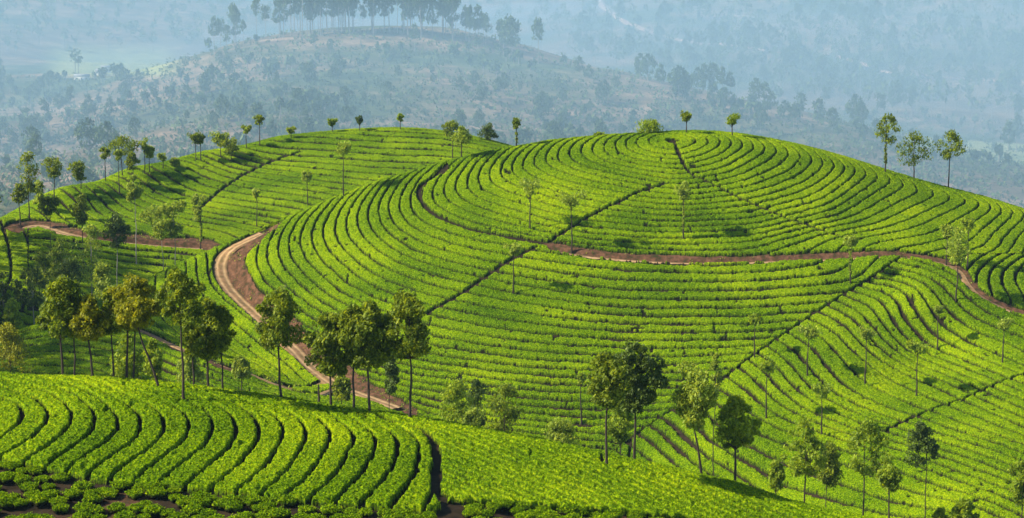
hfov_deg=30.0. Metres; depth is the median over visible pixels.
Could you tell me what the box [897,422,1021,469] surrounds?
tea row
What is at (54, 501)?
tea bush
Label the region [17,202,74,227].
tea row
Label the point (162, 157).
silver oak
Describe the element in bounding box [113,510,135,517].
tea bush
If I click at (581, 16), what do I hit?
forest tree
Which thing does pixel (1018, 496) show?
tree
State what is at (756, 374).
tea row
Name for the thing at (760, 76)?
forest tree
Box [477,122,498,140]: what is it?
silver oak
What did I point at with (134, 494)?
tea bush
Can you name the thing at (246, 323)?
tea row
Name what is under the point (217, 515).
tea bush
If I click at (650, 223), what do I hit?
tea row
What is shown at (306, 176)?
silver oak
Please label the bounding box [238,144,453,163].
tea row
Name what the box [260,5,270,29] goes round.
eucalyptus tree
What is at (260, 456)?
tea row
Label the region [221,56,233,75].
forest tree
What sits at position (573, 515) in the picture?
tea bush
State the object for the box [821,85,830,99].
eucalyptus tree
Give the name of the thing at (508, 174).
tea row
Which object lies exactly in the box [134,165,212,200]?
tea row
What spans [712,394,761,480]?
silver oak
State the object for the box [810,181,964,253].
tea row
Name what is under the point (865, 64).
road
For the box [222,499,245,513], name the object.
tea bush
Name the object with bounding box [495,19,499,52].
eucalyptus tree
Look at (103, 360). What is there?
tea row
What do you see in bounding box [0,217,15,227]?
tea row
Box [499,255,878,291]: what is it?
tea row
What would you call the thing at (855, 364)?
tea row
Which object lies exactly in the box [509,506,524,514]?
tea bush
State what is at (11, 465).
tea bush
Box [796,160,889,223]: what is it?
tea row
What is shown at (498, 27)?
eucalyptus tree
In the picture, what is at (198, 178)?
tea row
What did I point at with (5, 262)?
tea row
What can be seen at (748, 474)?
tea row
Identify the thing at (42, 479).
tea bush
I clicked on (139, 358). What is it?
tree
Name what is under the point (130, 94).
eucalyptus tree
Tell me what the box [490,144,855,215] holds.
tea row
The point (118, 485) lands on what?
tea bush
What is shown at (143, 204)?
tea row
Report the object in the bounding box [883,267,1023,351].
tea row
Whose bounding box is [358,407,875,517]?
tea carpet
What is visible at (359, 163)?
tea row
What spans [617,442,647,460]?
tea row
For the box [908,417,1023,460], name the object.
tea row
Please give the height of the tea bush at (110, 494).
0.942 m
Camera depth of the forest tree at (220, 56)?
1404.37 m
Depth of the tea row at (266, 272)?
351.25 m
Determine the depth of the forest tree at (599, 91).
1281.22 m
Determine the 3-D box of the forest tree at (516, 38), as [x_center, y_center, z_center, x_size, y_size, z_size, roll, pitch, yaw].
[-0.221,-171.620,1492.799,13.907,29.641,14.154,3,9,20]
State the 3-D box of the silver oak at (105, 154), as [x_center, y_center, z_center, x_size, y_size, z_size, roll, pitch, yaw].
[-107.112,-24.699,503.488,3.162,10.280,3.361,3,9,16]
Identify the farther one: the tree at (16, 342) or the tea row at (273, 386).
the tea row at (273, 386)
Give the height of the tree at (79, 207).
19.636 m
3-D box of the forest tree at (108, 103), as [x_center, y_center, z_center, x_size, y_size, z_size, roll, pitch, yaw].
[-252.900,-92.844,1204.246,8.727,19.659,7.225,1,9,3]
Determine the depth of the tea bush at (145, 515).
147.81 m
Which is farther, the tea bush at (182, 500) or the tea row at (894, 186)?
the tea row at (894, 186)
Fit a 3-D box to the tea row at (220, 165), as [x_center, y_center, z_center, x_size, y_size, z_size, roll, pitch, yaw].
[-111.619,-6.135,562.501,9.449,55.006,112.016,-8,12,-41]
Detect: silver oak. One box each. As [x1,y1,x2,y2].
[10,183,28,224]
[16,150,41,219]
[32,179,45,212]
[35,275,83,373]
[40,156,63,196]
[50,295,83,375]
[66,159,87,188]
[69,293,112,375]
[98,146,110,180]
[98,285,121,376]
[104,134,138,175]
[105,272,161,377]
[112,275,165,385]
[114,149,122,193]
[124,151,140,182]
[124,296,147,377]
[138,136,148,173]
[143,145,154,171]
[152,267,206,398]
[157,152,166,167]
[169,157,179,165]
[179,312,200,384]
[187,130,203,159]
[188,296,228,386]
[190,193,208,248]
[194,133,205,160]
[207,304,236,388]
[208,131,229,156]
[221,137,240,161]
[240,124,251,147]
[252,114,264,144]
[252,188,261,226]
[253,285,304,397]
[286,126,296,137]
[301,170,312,204]
[301,311,349,404]
[327,118,337,131]
[332,303,374,407]
[335,140,351,194]
[337,298,395,410]
[355,115,362,130]
[380,289,431,416]
[396,113,403,128]
[441,119,458,157]
[450,124,472,156]
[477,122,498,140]
[502,242,522,293]
[512,117,521,145]
[518,177,541,228]
[556,187,587,252]
[576,372,585,424]
[584,350,631,463]
[593,131,604,135]
[615,338,669,458]
[633,118,663,133]
[669,359,720,473]
[673,180,691,238]
[680,110,691,131]
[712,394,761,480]
[725,113,740,134]
[747,312,762,357]
[758,355,777,418]
[796,322,822,375]
[811,381,833,433]
[843,233,858,282]
[856,326,876,383]
[874,112,902,171]
[894,128,936,177]
[905,339,932,395]
[934,129,967,186]
[934,304,944,349]
[940,224,959,264]
[944,226,972,302]
[959,216,975,269]
[996,317,1013,362]
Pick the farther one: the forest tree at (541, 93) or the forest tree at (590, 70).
the forest tree at (590, 70)
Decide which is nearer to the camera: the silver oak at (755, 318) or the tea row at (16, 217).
the silver oak at (755, 318)
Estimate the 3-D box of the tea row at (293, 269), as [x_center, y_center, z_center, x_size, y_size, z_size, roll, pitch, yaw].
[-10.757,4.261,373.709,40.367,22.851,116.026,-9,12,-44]
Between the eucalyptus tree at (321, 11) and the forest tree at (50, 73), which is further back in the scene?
the eucalyptus tree at (321, 11)
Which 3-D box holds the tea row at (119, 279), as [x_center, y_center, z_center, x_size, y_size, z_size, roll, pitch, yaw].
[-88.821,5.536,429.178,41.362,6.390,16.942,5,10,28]
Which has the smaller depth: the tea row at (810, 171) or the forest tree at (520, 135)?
the tea row at (810, 171)
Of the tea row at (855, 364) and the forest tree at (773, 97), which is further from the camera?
the forest tree at (773, 97)
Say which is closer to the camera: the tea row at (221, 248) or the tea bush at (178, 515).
the tea bush at (178, 515)
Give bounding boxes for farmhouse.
[73,74,89,80]
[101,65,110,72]
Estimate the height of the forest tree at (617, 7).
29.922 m
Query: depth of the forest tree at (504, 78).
1280.97 m
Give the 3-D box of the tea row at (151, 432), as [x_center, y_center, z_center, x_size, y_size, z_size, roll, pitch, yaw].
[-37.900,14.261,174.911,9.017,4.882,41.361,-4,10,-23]
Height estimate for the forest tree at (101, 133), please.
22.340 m
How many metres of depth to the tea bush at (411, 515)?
148.44 m
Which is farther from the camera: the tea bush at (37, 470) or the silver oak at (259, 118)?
the silver oak at (259, 118)
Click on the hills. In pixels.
(52, 53)
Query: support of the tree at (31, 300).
on the plantation ground
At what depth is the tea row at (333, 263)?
358.37 m
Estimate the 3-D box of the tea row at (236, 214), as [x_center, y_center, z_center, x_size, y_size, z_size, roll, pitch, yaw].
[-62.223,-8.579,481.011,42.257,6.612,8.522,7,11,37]
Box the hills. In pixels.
[0,0,1023,216]
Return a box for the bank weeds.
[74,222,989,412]
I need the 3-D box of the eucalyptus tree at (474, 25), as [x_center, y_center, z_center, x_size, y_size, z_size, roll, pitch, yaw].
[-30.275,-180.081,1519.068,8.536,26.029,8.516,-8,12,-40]
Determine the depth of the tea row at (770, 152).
403.41 m
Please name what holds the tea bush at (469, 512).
on the plantation ground
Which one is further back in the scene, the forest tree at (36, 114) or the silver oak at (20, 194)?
the forest tree at (36, 114)
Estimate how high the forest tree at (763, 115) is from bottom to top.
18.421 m
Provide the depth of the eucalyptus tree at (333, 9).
1542.76 m
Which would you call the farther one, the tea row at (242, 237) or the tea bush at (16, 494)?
the tea row at (242, 237)
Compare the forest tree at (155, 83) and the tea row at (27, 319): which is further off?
the forest tree at (155, 83)
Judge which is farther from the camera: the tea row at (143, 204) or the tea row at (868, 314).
the tea row at (143, 204)
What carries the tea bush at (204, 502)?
on the plantation ground
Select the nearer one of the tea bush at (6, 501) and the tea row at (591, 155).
the tea bush at (6, 501)
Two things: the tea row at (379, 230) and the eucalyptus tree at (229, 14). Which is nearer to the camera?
the tea row at (379, 230)
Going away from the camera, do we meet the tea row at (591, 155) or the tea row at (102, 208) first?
the tea row at (591, 155)
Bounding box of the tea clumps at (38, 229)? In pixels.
[11,163,245,311]
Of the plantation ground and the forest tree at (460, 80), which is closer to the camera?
the plantation ground
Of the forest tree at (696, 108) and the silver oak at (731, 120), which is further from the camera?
the forest tree at (696, 108)
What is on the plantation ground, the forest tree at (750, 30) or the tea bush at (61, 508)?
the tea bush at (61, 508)
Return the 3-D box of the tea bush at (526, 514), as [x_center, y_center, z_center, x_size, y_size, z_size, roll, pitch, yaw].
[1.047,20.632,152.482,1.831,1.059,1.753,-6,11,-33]
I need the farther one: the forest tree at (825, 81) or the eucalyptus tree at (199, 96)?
the forest tree at (825, 81)
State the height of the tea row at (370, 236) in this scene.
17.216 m
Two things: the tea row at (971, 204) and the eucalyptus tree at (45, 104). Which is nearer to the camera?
the tea row at (971, 204)
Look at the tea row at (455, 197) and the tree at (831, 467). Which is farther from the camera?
the tea row at (455, 197)
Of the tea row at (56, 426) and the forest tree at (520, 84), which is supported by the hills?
the forest tree at (520, 84)
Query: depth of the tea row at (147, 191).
501.01 m
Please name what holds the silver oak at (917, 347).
on the plantation ground
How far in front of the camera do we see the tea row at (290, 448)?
163.67 m
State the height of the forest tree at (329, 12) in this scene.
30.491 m
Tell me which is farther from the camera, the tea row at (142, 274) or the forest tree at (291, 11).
the forest tree at (291, 11)
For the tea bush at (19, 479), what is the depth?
155.21 m
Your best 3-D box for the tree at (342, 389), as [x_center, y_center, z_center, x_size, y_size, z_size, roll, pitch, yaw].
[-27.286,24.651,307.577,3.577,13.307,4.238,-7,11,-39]
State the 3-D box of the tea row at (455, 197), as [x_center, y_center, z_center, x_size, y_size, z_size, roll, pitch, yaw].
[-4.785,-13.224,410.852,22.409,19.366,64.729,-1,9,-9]
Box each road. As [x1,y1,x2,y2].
[23,225,202,248]
[140,330,332,395]
[213,232,401,408]
[561,252,1011,311]
[598,0,777,52]
[826,53,871,66]
[881,70,1023,82]
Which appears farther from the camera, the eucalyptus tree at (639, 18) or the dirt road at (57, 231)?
the eucalyptus tree at (639, 18)
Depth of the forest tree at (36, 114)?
1204.28 m
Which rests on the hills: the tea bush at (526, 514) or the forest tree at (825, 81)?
the forest tree at (825, 81)
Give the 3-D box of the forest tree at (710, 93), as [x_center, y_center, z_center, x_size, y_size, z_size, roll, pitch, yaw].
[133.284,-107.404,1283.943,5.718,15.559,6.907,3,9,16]
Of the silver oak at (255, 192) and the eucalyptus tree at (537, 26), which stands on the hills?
the eucalyptus tree at (537, 26)
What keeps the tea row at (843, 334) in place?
on the plantation ground
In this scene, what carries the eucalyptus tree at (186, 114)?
on the hills
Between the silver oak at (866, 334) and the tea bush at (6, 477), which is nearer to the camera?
the tea bush at (6, 477)
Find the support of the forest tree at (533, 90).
on the hills
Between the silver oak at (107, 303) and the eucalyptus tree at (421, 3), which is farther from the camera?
the eucalyptus tree at (421, 3)
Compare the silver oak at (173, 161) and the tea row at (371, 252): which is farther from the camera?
the silver oak at (173, 161)
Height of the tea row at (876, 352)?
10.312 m
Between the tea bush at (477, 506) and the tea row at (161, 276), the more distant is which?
the tea row at (161, 276)
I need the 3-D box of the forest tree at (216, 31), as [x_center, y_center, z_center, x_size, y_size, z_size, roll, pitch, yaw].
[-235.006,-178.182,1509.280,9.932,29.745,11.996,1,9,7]
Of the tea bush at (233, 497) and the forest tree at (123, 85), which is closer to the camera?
the tea bush at (233, 497)
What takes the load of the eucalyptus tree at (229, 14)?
on the hills
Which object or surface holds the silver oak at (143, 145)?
on the plantation ground
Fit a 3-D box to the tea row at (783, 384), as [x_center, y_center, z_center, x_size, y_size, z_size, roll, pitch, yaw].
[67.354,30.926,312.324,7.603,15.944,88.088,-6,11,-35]
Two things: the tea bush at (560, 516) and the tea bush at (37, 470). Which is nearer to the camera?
the tea bush at (560, 516)
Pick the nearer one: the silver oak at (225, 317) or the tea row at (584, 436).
the silver oak at (225, 317)
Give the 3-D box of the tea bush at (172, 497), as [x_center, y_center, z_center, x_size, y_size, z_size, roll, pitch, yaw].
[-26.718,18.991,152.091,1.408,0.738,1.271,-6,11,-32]
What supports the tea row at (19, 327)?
on the plantation ground
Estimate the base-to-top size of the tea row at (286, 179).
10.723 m
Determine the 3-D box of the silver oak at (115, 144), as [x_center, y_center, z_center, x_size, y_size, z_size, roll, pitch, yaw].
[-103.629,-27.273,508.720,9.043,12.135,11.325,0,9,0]
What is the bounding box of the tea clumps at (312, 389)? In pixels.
[162,185,1018,501]
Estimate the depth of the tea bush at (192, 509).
148.50 m
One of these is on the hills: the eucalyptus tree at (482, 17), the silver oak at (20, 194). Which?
the eucalyptus tree at (482, 17)
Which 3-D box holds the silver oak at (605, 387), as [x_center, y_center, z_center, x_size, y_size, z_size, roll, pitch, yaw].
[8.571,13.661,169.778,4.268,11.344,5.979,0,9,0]
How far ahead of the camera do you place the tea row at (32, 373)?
334.36 m
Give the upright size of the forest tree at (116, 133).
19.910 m
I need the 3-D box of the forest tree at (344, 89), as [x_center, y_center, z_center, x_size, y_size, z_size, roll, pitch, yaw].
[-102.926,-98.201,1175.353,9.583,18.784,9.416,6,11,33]
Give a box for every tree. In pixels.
[0,271,12,326]
[0,321,34,373]
[2,298,22,352]
[6,128,18,154]
[10,264,50,323]
[20,115,32,135]
[21,124,43,160]
[26,250,60,302]
[27,131,42,162]
[34,76,44,95]
[34,111,43,126]
[36,117,44,129]
[37,195,60,260]
[38,97,49,126]
[42,70,56,91]
[45,237,73,281]
[53,93,63,112]
[58,257,81,291]
[65,85,74,106]
[69,193,90,273]
[71,224,106,294]
[72,117,98,154]
[82,93,95,110]
[91,121,114,163]
[91,261,115,302]
[97,67,104,86]
[101,212,130,284]
[103,96,117,114]
[106,135,127,164]
[109,332,144,378]
[110,130,121,148]
[111,65,121,84]
[116,111,127,134]
[117,81,128,95]
[118,68,133,83]
[124,88,132,109]
[125,173,143,263]
[126,116,140,139]
[128,113,140,127]
[134,68,142,86]
[138,203,179,269]
[142,338,163,379]
[153,79,160,88]
[162,199,187,264]
[175,352,206,383]
[184,110,189,117]
[197,94,201,102]
[198,71,211,92]
[205,64,216,86]
[208,14,219,50]
[208,110,219,122]
[214,94,230,120]
[215,50,224,69]
[216,18,224,43]
[219,24,232,45]
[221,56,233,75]
[228,9,239,45]
[229,3,240,46]
[231,23,240,39]
[231,355,252,390]
[233,132,243,145]
[238,19,246,44]
[248,102,266,129]
[251,0,262,33]
[258,14,263,35]
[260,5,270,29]
[265,118,276,136]
[271,1,287,37]
[273,0,281,34]
[273,0,284,36]
[274,71,279,82]
[282,0,300,35]
[291,87,310,113]
[293,0,301,26]
[296,1,317,35]
[298,116,315,132]
[300,0,303,36]
[300,0,312,35]
[302,62,318,82]
[303,0,318,33]
[304,10,313,21]
[310,30,318,41]
[313,0,325,35]
[318,1,326,16]
[324,115,342,130]
[325,1,336,31]
[326,2,347,22]
[326,38,334,54]
[327,0,339,23]
[329,0,344,33]
[332,55,346,76]
[332,375,351,403]
[334,0,355,31]
[337,86,354,104]
[339,104,353,126]
[343,0,353,34]
[348,0,359,30]
[349,0,356,23]
[349,7,356,32]
[358,3,366,18]
[363,0,378,33]
[363,2,380,30]
[368,0,377,13]
[377,3,395,28]
[378,0,399,31]
[379,79,394,104]
[383,355,400,405]
[394,65,401,82]
[396,0,397,32]
[397,0,417,34]
[399,0,404,28]
[400,105,411,122]
[408,1,415,27]
[409,23,419,51]
[412,0,426,38]
[414,2,429,20]
[421,0,440,37]
[430,73,436,81]
[431,0,447,32]
[437,377,478,424]
[439,0,449,37]
[445,0,454,20]
[445,0,459,39]
[450,0,459,35]
[450,109,465,126]
[455,75,464,96]
[458,111,466,124]
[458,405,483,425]
[460,5,467,40]
[463,84,468,101]
[464,378,490,426]
[465,10,472,26]
[465,16,471,36]
[467,4,472,14]
[469,70,481,89]
[470,17,477,47]
[472,4,483,26]
[474,86,485,101]
[474,108,484,122]
[475,81,488,95]
[478,12,488,45]
[480,17,492,39]
[482,380,524,433]
[492,78,502,97]
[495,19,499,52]
[495,131,506,143]
[496,18,506,46]
[497,72,509,89]
[498,13,521,58]
[499,26,507,55]
[506,24,520,51]
[512,126,526,145]
[517,81,523,92]
[523,126,533,139]
[531,16,543,63]
[531,84,537,95]
[531,95,548,118]
[537,90,550,111]
[541,416,578,444]
[545,97,553,112]
[545,120,558,135]
[549,127,566,138]
[554,113,566,126]
[558,88,566,101]
[569,131,576,137]
[573,55,584,81]
[576,10,590,33]
[583,63,593,86]
[584,35,596,61]
[585,112,593,124]
[586,101,593,113]
[592,119,607,133]
[595,83,606,99]
[599,79,611,102]
[603,399,633,454]
[604,14,613,27]
[611,76,620,91]
[613,2,626,16]
[621,33,636,62]
[634,53,646,72]
[637,14,641,24]
[639,53,658,80]
[654,63,666,94]
[659,48,673,81]
[666,65,690,101]
[674,70,692,101]
[680,45,699,74]
[684,29,690,47]
[690,66,707,88]
[690,102,703,119]
[700,62,711,79]
[704,61,719,83]
[706,26,720,45]
[706,88,713,100]
[709,351,722,475]
[716,66,728,86]
[717,21,730,44]
[717,87,733,112]
[724,71,735,86]
[729,104,744,123]
[738,20,756,43]
[748,78,764,101]
[753,107,769,132]
[758,64,767,91]
[758,81,770,98]
[759,66,770,93]
[766,91,778,117]
[768,459,785,493]
[777,99,790,118]
[780,415,829,502]
[788,102,799,129]
[794,91,806,106]
[811,97,826,125]
[814,32,828,52]
[814,68,837,104]
[816,440,844,507]
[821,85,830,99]
[825,106,840,127]
[845,94,867,118]
[846,418,893,515]
[851,101,868,122]
[873,92,888,118]
[875,464,902,517]
[886,80,906,104]
[890,22,896,32]
[902,420,939,517]
[931,506,948,517]
[948,496,979,517]
[1000,120,1014,153]
[1005,460,1023,517]
[1008,112,1023,151]
[1013,93,1023,113]
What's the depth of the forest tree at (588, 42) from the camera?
2252.80 m
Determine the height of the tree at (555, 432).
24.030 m
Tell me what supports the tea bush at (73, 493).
on the plantation ground
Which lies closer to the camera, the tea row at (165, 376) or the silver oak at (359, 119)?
the tea row at (165, 376)
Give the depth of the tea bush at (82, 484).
153.56 m
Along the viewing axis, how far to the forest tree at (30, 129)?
989.00 m
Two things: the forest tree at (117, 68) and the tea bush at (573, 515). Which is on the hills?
the forest tree at (117, 68)
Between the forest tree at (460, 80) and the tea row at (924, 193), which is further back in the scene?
the forest tree at (460, 80)
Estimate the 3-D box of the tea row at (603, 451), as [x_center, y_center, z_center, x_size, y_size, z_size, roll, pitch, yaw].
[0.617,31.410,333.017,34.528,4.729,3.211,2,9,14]
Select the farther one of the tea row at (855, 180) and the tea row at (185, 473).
the tea row at (855, 180)
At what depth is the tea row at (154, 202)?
485.12 m
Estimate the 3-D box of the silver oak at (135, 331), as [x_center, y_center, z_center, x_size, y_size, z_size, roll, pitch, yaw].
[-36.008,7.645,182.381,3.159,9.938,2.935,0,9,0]
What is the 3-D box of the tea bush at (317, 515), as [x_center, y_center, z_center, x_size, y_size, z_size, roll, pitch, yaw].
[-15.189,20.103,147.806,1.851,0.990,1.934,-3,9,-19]
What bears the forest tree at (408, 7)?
on the hills
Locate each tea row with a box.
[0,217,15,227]
[0,224,11,299]
[0,306,36,325]
[0,312,29,329]
[0,329,274,394]
[0,336,248,391]
[0,351,163,381]
[0,357,137,378]
[0,365,111,376]
[0,370,77,375]
[0,372,93,471]
[0,377,70,466]
[0,386,46,460]
[0,394,19,438]
[1,372,116,473]
[2,213,29,221]
[2,229,27,310]
[6,207,48,221]
[9,323,314,400]
[10,344,206,385]
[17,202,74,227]
[24,310,48,318]
[28,230,207,255]
[28,245,180,266]
[28,252,167,273]
[28,259,155,278]
[28,286,102,308]
[29,194,95,229]
[29,238,192,260]
[29,267,127,284]
[29,274,121,289]
[29,284,98,297]
[32,374,141,480]
[43,189,114,232]
[48,320,169,348]
[48,374,162,485]
[57,186,141,234]
[68,184,188,238]
[78,183,234,244]
[80,374,188,485]
[88,181,252,237]
[95,179,261,232]
[100,376,211,483]
[101,176,270,227]
[110,171,197,208]
[117,376,234,492]
[119,168,205,206]
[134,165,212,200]
[139,378,257,493]
[140,327,260,376]
[145,163,219,195]
[146,274,179,337]
[149,324,261,377]
[155,270,271,377]
[156,161,226,190]
[164,160,334,199]
[164,330,262,377]
[164,381,282,495]
[165,266,292,386]
[170,157,240,179]
[175,260,301,386]
[179,382,304,497]
[182,154,246,175]
[185,256,310,385]
[189,151,255,171]
[196,251,318,383]
[202,149,261,167]
[202,206,277,222]
[205,201,288,218]
[207,247,256,323]
[211,196,299,214]
[212,148,270,164]
[213,386,328,500]
[217,190,310,209]
[217,243,229,252]
[223,185,322,204]
[226,147,283,159]
[227,238,238,245]
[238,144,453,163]
[238,233,249,240]
[239,175,347,195]
[246,172,360,190]
[246,244,722,388]
[248,140,468,157]
[249,374,358,412]
[252,391,351,504]
[254,168,372,185]
[256,226,267,232]
[257,228,731,380]
[260,136,482,153]
[262,164,393,180]
[267,220,279,228]
[268,210,742,372]
[270,161,415,174]
[275,395,374,506]
[276,133,493,150]
[279,204,753,365]
[280,156,430,168]
[289,199,764,357]
[301,194,774,349]
[301,321,677,395]
[301,398,395,509]
[306,393,365,407]
[309,130,500,148]
[312,188,788,341]
[322,402,357,413]
[324,184,449,306]
[327,395,378,409]
[330,128,507,146]
[335,181,459,299]
[347,177,472,292]
[349,365,685,403]
[350,395,404,413]
[350,398,391,411]
[354,369,676,411]
[358,127,512,145]
[358,175,480,285]
[365,378,670,419]
[365,415,421,510]
[368,172,489,277]
[379,169,499,270]
[384,389,656,427]
[389,165,512,263]
[393,422,433,514]
[400,163,524,256]
[401,398,646,436]
[411,160,581,256]
[416,414,618,450]
[417,409,630,443]
[422,173,551,242]
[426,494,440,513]
[433,153,555,240]
[443,300,800,333]
[445,151,563,235]
[448,156,460,168]
[455,292,811,325]
[456,150,570,230]
[468,147,789,232]
[469,285,826,317]
[479,146,589,220]
[479,279,842,309]
[488,255,899,300]
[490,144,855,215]
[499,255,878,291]
[501,141,844,216]
[508,257,854,282]
[513,140,834,205]
[523,251,823,273]
[524,139,823,200]
[535,138,811,195]
[547,136,799,191]
[553,231,826,256]
[557,227,815,251]
[559,135,788,189]
[564,224,808,244]
[570,132,776,184]
[570,221,798,238]
[572,444,612,455]
[582,130,765,178]
[587,213,780,227]
[593,130,753,174]
[598,209,769,221]
[604,130,742,169]
[616,130,730,164]
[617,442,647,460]
[620,200,749,210]
[626,130,720,160]
[628,195,739,204]
[629,435,675,466]
[637,131,709,154]
[637,191,729,199]
[640,427,706,474]
[649,133,696,149]
[652,419,751,486]
[663,411,901,517]
[702,416,953,517]
[707,390,1020,517]
[707,405,997,517]
[718,378,1023,517]
[729,368,1023,505]
[740,360,1023,495]
[750,354,1018,481]
[759,347,889,431]
[769,178,949,255]
[769,340,899,426]
[776,154,866,217]
[778,333,911,421]
[786,157,877,220]
[789,326,1023,453]
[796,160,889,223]
[800,319,941,410]
[808,163,902,226]
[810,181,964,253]
[810,313,957,405]
[815,169,918,230]
[820,306,970,400]
[824,173,933,233]
[829,301,978,394]
[837,185,978,252]
[837,295,1023,408]
[846,291,996,387]
[854,286,1023,391]
[861,282,1018,379]
[865,189,990,251]
[868,278,1023,375]
[876,272,1023,365]
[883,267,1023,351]
[888,428,1021,475]
[889,262,1023,337]
[897,192,1001,254]
[897,257,1023,327]
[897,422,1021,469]
[905,256,958,277]
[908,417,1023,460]
[927,194,1013,259]
[933,405,1023,444]
[950,400,1023,435]
[960,253,983,270]
[963,199,1023,254]
[965,395,1023,427]
[968,253,996,282]
[975,391,1023,417]
[978,253,1010,296]
[988,205,1023,253]
[990,253,1023,304]
[994,383,1023,400]
[1003,257,1023,309]
[1008,233,1023,253]
[1010,310,1023,317]
[1013,374,1023,383]
[1016,266,1023,295]
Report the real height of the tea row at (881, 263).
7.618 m
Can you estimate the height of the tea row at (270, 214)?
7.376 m
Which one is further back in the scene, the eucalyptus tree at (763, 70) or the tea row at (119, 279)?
the eucalyptus tree at (763, 70)
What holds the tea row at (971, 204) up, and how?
on the plantation ground
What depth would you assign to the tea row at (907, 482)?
299.54 m
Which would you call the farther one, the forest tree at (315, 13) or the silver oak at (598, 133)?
the forest tree at (315, 13)
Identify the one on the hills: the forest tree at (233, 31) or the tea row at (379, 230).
the forest tree at (233, 31)
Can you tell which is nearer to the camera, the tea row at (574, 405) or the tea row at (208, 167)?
the tea row at (574, 405)
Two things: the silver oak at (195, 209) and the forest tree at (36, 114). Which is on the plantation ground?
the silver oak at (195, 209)
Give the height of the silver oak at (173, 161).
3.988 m
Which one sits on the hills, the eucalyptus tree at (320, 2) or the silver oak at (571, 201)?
the eucalyptus tree at (320, 2)
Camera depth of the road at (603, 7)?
2690.55 m
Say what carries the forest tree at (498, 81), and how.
on the hills
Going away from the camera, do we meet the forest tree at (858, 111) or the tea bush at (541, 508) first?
the tea bush at (541, 508)
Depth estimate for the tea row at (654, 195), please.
392.54 m
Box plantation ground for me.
[0,138,1023,517]
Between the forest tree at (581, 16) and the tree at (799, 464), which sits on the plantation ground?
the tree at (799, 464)
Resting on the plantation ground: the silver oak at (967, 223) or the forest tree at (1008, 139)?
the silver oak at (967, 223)
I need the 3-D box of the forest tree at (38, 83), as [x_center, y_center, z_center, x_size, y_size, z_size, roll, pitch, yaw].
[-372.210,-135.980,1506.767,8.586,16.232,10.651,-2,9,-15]
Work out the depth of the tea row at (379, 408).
336.96 m
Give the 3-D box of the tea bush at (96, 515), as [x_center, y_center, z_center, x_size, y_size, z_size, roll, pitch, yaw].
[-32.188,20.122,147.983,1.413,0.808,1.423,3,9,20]
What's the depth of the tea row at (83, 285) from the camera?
424.90 m
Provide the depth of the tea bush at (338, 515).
147.75 m
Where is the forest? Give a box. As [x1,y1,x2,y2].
[0,0,1023,188]
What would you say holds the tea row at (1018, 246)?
on the plantation ground
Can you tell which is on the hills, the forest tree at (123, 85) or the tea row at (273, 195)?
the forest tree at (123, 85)
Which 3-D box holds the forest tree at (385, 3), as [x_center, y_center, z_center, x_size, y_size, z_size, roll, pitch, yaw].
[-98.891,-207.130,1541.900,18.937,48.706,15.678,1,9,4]
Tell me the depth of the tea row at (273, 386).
333.15 m
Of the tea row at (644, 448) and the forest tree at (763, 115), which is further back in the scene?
the forest tree at (763, 115)
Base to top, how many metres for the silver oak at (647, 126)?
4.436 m
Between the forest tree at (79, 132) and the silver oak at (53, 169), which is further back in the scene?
the forest tree at (79, 132)
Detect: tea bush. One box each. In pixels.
[0,470,18,483]
[0,494,15,508]
[2,460,23,470]
[5,515,18,517]
[6,491,20,498]
[12,497,28,508]
[13,473,32,485]
[15,466,28,474]
[17,480,39,492]
[17,511,37,517]
[23,488,39,498]
[27,465,43,475]
[27,492,50,506]
[33,475,50,483]
[34,513,53,517]
[41,482,56,490]
[42,488,61,498]
[48,495,68,505]
[50,471,70,483]
[52,503,69,513]
[62,487,83,500]
[70,480,94,490]
[72,501,95,512]
[72,511,91,517]
[82,493,103,504]
[83,488,101,496]
[86,505,105,514]
[89,513,107,517]
[98,486,111,490]
[99,487,118,499]
[105,501,125,513]
[109,480,132,490]
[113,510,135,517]
[125,488,144,499]
[126,502,144,513]
[132,482,145,490]
[134,513,151,517]
[136,500,152,506]
[141,503,165,515]
[142,485,168,499]
[143,481,165,492]
[160,508,177,517]
[167,486,181,494]
[168,493,183,502]
[168,512,189,517]
[175,495,193,508]
[180,501,202,516]
[189,497,210,508]
[189,514,205,517]
[190,490,211,498]
[196,508,216,516]
[205,494,219,503]
[206,513,224,517]
[212,497,232,509]
[222,494,241,501]
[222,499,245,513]
[228,513,246,517]
[237,511,254,517]
[240,494,261,506]
[250,504,260,512]
[254,509,272,517]
[258,496,274,503]
[258,501,276,510]
[268,506,290,517]
[274,493,297,507]
[291,512,309,517]
[298,504,318,514]
[306,513,326,517]
[319,502,342,516]
[329,513,347,517]
[341,506,358,514]
[348,512,362,517]
[356,507,373,517]
[377,507,394,516]
[381,513,403,517]
[395,507,412,517]
[401,513,422,517]
[418,510,436,517]
[461,502,484,510]
[462,507,480,517]
[478,509,495,517]
[485,501,502,512]
[497,497,513,510]
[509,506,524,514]
[513,501,530,510]
[513,510,533,517]
[526,509,539,515]
[533,513,551,517]
[535,505,551,512]
[541,509,559,517]
[552,515,570,517]
[557,501,578,515]
[565,511,581,517]
[576,504,588,517]
[587,511,600,517]
[595,512,614,517]
[604,508,622,517]
[627,508,645,517]
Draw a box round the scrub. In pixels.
[0,25,1023,215]
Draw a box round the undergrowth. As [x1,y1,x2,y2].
[263,375,299,387]
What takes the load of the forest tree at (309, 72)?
on the hills
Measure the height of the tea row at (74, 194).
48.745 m
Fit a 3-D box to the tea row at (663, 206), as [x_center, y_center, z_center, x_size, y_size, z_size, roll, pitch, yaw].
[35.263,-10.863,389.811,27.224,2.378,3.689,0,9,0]
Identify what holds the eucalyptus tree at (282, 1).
on the hills
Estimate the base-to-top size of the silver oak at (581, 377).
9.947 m

